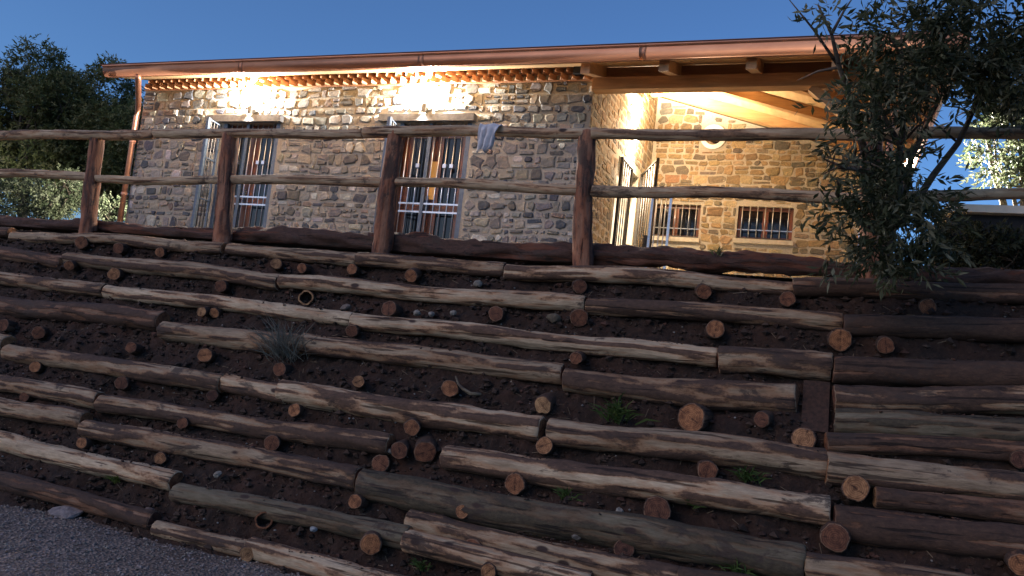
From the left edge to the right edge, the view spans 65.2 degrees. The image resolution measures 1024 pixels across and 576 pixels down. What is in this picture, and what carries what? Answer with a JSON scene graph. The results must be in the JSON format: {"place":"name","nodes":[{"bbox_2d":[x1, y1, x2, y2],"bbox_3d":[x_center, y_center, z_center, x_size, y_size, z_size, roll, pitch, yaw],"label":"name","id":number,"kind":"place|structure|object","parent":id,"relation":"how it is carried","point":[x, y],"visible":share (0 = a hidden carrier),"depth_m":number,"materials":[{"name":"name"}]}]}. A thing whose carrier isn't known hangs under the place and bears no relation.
{"place":"outdoors","nodes":[
{"label":"outdoors","id":0,"kind":"place"},
{"bbox_2d":[0,505,306,575],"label":"gravel yard","id":1,"kind":"structure","parent":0,"point":[76,555],"depth_m":5.39,"materials":[{"name":"grey gravel"}]},
{"bbox_2d":[48,505,83,518],"bbox_3d":[-3.422,1.720,6.171,0.252,0.076,0.239,7,8,10],"label":"loose stone","id":2,"kind":"object","parent":1,"relation":"on","point":[66,512],"visible":0.89,"depth_m":6.11,"materials":[{"name":"grey stone"}]},
{"bbox_2d":[0,214,1023,575],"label":"log retaining wall","id":3,"kind":"structure","parent":1,"relation":"on","point":[468,526],"depth_m":5.76,"materials":[{"name":"brown wood"}]},
{"bbox_2d":[340,304,350,310],"bbox_3d":[-1.480,0.172,7.127,0.102,0.061,0.070,-9,-9,-19],"label":"loose stone","id":4,"kind":"object","parent":3,"relation":"on","point":[346,307],"visible":1,"depth_m":7.11,"materials":[{"name":"grey stone"}]},
{"bbox_2d":[455,376,480,395],"bbox_3d":[-0.350,0.748,6.110,0.271,0.132,0.070,3,-6,33],"label":"bent root","id":5,"kind":"object","parent":3,"relation":"attached to","point":[468,392],"visible":1,"depth_m":6.06,"materials":[{"name":"grey wood"}]},
{"bbox_2d":[0,125,1023,278],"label":"rail fence","id":6,"kind":"object","parent":3,"relation":"on","point":[583,190],"visible":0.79,"depth_m":7.54,"materials":[{"name":"brown wood"}]},
{"bbox_2d":[477,123,501,153],"bbox_3d":[-0.210,-1.360,7.308,0.220,0.300,0.192,5,-5,22],"label":"hanging rag","id":7,"kind":"object","parent":6,"relation":"hanging from","point":[486,136],"visible":0.94,"depth_m":7.26,"materials":[{"name":"fabric"}]},
{"bbox_2d":[572,534,580,539],"bbox_3d":[0.420,1.574,5.118,0.075,0.069,0.085,4,-6,23],"label":"loose stone","id":8,"kind":"object","parent":3,"relation":"on","point":[575,536],"visible":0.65,"depth_m":5.08,"materials":[{"name":"grey stone"}]},
{"bbox_2d":[684,500,703,508],"bbox_3d":[1.159,1.355,5.072,0.256,0.103,0.088,5,-5,22],"label":"weed plant","id":9,"kind":"object","parent":3,"relation":"on","point":[695,506],"visible":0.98,"depth_m":5.09,"materials":[{"name":"green plant"}]},
{"bbox_2d":[708,247,725,255],"bbox_3d":[1.683,-0.307,6.563,0.176,0.096,0.106,2,-7,45],"label":"weed plant","id":10,"kind":"object","parent":3,"relation":"on","point":[719,250],"visible":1,"depth_m":6.58,"materials":[{"name":"green plant"}]},
{"bbox_2d":[0,225,792,280],"bbox_3d":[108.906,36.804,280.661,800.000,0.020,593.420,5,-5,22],"label":"terrace ground","id":11,"kind":"structure","parent":0,"point":[348,249],"depth_m":7.98,"materials":[{"name":"brown soil"}]},
{"bbox_2d":[0,157,82,219],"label":"olive shrub","id":12,"kind":"object","parent":11,"relation":"on","point":[48,207],"visible":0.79,"depth_m":17.18,"materials":[{"name":"green plant"}]},
{"bbox_2d":[0,33,97,218],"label":"olive tree","id":13,"kind":"object","parent":11,"relation":"on","point":[38,95],"visible":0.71,"depth_m":21.97,"materials":[{"name":"green plant"}]},
{"bbox_2d":[32,65,108,181],"bbox_3d":[-13.895,-3.650,24.741,3.327,6.712,2.928,6,-5,4],"label":"olive tree","id":14,"kind":"object","parent":11,"relation":"on","point":[72,98],"depth_m":24.74,"materials":[{"name":"green plant"}]},
{"bbox_2d":[42,50,144,221],"bbox_3d":[-11.171,-3.428,22.320,4.177,6.519,2.755,5,-5,22],"label":"olive tree","id":15,"kind":"object","parent":11,"relation":"on","point":[101,114],"visible":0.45,"depth_m":21.80,"materials":[{"name":"green plant"}]},
{"bbox_2d":[97,191,126,221],"bbox_3d":[-7.966,-1.153,15.576,1.014,1.451,0.787,5,-5,22],"label":"olive shrub","id":16,"kind":"object","parent":11,"relation":"on","point":[103,202],"visible":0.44,"depth_m":15.52,"materials":[{"name":"green plant"}]},
{"bbox_2d":[99,31,970,277],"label":"stone house","id":17,"kind":"structure","parent":11,"relation":"on","point":[741,83],"depth_m":12.01,"materials":[{"name":"stone"}]},
{"bbox_2d":[190,117,280,228],"bbox_3d":[-4.333,-1.480,12.567,1.145,2.350,0.665,5,-5,22],"label":"french door","id":18,"kind":"structure","parent":17,"relation":"in","point":[256,156],"depth_m":12.74,"materials":[{"name":"brown wood"}]},
{"bbox_2d":[247,100,254,114],"bbox_3d":[-4.145,-2.851,12.706,0.098,0.228,0.114,5,-5,22],"label":"wall lamp","id":19,"kind":"object","parent":17,"relation":"attached to","point":[250,110],"visible":1,"depth_m":12.67,"materials":[{"name":"metal"}]},
{"bbox_2d":[372,116,471,238],"bbox_3d":[-1.290,-1.238,11.354,1.195,2.350,0.665,5,-5,22],"label":"french door","id":20,"kind":"structure","parent":17,"relation":"in","point":[434,211],"depth_m":11.56,"materials":[{"name":"brown wood"}]},
{"bbox_2d":[420,97,427,113],"bbox_3d":[-1.264,-2.622,11.557,0.098,0.228,0.114,5,-5,22],"label":"wall lamp","id":21,"kind":"object","parent":17,"relation":"attached to","point":[424,108],"visible":1,"depth_m":11.52,"materials":[{"name":"metal"}]},
{"bbox_2d":[610,163,628,245],"bbox_3d":[1.607,-0.801,12.839,0.080,2.330,1.390,5,-5,22],"label":"side door","id":22,"kind":"structure","parent":17,"relation":"in","point":[618,163],"depth_m":13.05,"materials":[{"name":"white paint"}]},
{"bbox_2d":[652,204,700,242],"bbox_3d":[2.875,-1.140,14.112,0.920,0.665,0.210,5,-5,22],"label":"barred window","id":23,"kind":"structure","parent":17,"relation":"in","point":[685,220],"depth_m":14.11,"materials":[{"name":"brown wood"}]},
{"bbox_2d":[701,124,724,148],"bbox_3d":[3.537,-2.634,14.040,0.440,0.440,0.140,5,-5,22],"label":"wall lamp","id":24,"kind":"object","parent":17,"relation":"in","point":[708,144],"depth_m":13.99,"materials":[{"name":"white paint"}]},
{"bbox_2d":[733,206,793,245],"bbox_3d":[4.276,-1.049,13.556,0.960,0.645,0.210,5,-5,22],"label":"barred window","id":25,"kind":"structure","parent":17,"relation":"in","point":[756,225],"depth_m":13.57,"materials":[{"name":"brown wood"}]},
{"bbox_2d":[925,189,1023,269],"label":"dark bush","id":26,"kind":"object","parent":11,"relation":"on","point":[977,247],"visible":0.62,"depth_m":9.11,"materials":[{"name":"green plant"}]},
{"bbox_2d":[926,203,1023,269],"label":"outbuilding","id":27,"kind":"structure","parent":11,"relation":"on","point":[993,214],"depth_m":10.21,"materials":[{"name":"metal"}]},
{"bbox_2d":[947,38,1023,205],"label":"olive tree","id":28,"kind":"object","parent":11,"relation":"on","point":[1014,146],"visible":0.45,"depth_m":11.03,"materials":[{"name":"green plant"}]},
{"bbox_2d":[0,229,1023,575],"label":"earth bank","id":29,"kind":"structure","parent":0,"point":[506,397],"depth_m":6.17,"materials":[{"name":"soil"}]},
{"bbox_2d":[105,475,119,483],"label":"weed plant","id":30,"kind":"object","parent":29,"relation":"on","point":[115,480],"visible":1,"depth_m":6.32,"materials":[{"name":"green plant"}]},
{"bbox_2d":[213,471,221,477],"bbox_3d":[-2.249,1.425,6.123,0.068,0.050,0.063,-10,8,17],"label":"loose stone","id":31,"kind":"object","parent":29,"relation":"on","point":[217,474],"visible":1,"depth_m":6.10,"materials":[{"name":"grey stone"}]},
{"bbox_2d":[235,305,321,364],"bbox_3d":[-1.994,0.396,6.781,0.892,0.542,0.414,5,-5,22],"label":"weed plant","id":32,"kind":"object","parent":29,"relation":"on","point":[283,350],"visible":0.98,"depth_m":6.84,"materials":[{"name":"green plant"}]},
{"bbox_2d":[310,526,317,531],"bbox_3d":[-1.382,1.680,5.590,0.054,0.042,0.052,2,-7,39],"label":"loose stone","id":33,"kind":"object","parent":29,"relation":"on","point":[313,529],"visible":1,"depth_m":5.57,"materials":[{"name":"grey stone"}]},
{"bbox_2d":[413,310,420,315],"bbox_3d":[-0.814,0.213,6.876,0.066,0.058,0.064,1,-7,45],"label":"loose stone","id":34,"kind":"object","parent":29,"relation":"on","point":[416,312],"visible":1,"depth_m":6.85,"materials":[{"name":"grey stone"}]},
{"bbox_2d":[408,557,432,571],"bbox_3d":[-0.586,1.798,5.186,0.221,0.093,0.113,7,-5,-2],"label":"weed plant","id":35,"kind":"object","parent":29,"relation":"on","point":[417,564],"visible":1,"depth_m":5.21,"materials":[{"name":"green plant"}]},
{"bbox_2d":[450,310,456,315],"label":"loose stone","id":36,"kind":"object","parent":29,"relation":"on","point":[453,312],"visible":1,"depth_m":6.76,"materials":[{"name":"grey stone"}]},
{"bbox_2d":[473,280,482,286],"bbox_3d":[-0.297,-0.039,6.965,0.082,0.065,0.074,7,-5,-4],"label":"loose stone","id":37,"kind":"object","parent":29,"relation":"on","point":[477,283],"visible":1,"depth_m":6.94,"materials":[{"name":"grey stone"}]},
{"bbox_2d":[0,219,1023,575],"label":"soil crumbs","id":38,"kind":"object","parent":29,"relation":"on","point":[514,389],"visible":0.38,"depth_m":6.34,"materials":[{"name":"brown soil"}]},
{"bbox_2d":[546,313,560,322],"bbox_3d":[0.337,0.245,6.474,0.109,0.082,0.101,4,-6,29],"label":"loose stone","id":39,"kind":"object","parent":29,"relation":"on","point":[554,318],"visible":0.99,"depth_m":6.44,"materials":[{"name":"grey stone"}]},
{"bbox_2d":[551,486,582,500],"bbox_3d":[0.364,1.374,5.308,0.266,0.117,0.088,5,-5,22],"label":"weed plant","id":40,"kind":"object","parent":29,"relation":"on","point":[562,492],"visible":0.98,"depth_m":5.33,"materials":[{"name":"green plant"}]},
{"bbox_2d":[590,392,660,424],"bbox_3d":[0.783,0.838,5.607,0.560,0.256,0.208,5,-5,22],"label":"weed plant","id":41,"kind":"object","parent":29,"relation":"on","point":[619,412],"visible":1,"depth_m":5.66,"materials":[{"name":"green plant"}]},
{"bbox_2d":[711,557,756,575],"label":"weed plant","id":42,"kind":"object","parent":29,"relation":"on","point":[733,568],"visible":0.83,"depth_m":4.71,"materials":[{"name":"green plant"}]},
{"bbox_2d":[725,462,773,485],"bbox_3d":[1.503,1.185,5.087,0.313,0.152,0.167,5,-5,22],"label":"weed plant","id":43,"kind":"object","parent":29,"relation":"on","point":[745,476],"visible":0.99,"depth_m":5.13,"materials":[{"name":"green plant"}]},
{"bbox_2d":[787,0,1023,299],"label":"olive tree","id":44,"kind":"object","parent":29,"relation":"on","point":[889,206],"visible":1,"depth_m":5.27,"materials":[{"name":"green plant"}]},
{"bbox_2d":[0,0,1023,264],"label":"sky","id":45,"kind":"structure","parent":0,"point":[137,31],"materials":[{"name":"blue"}]}
]}

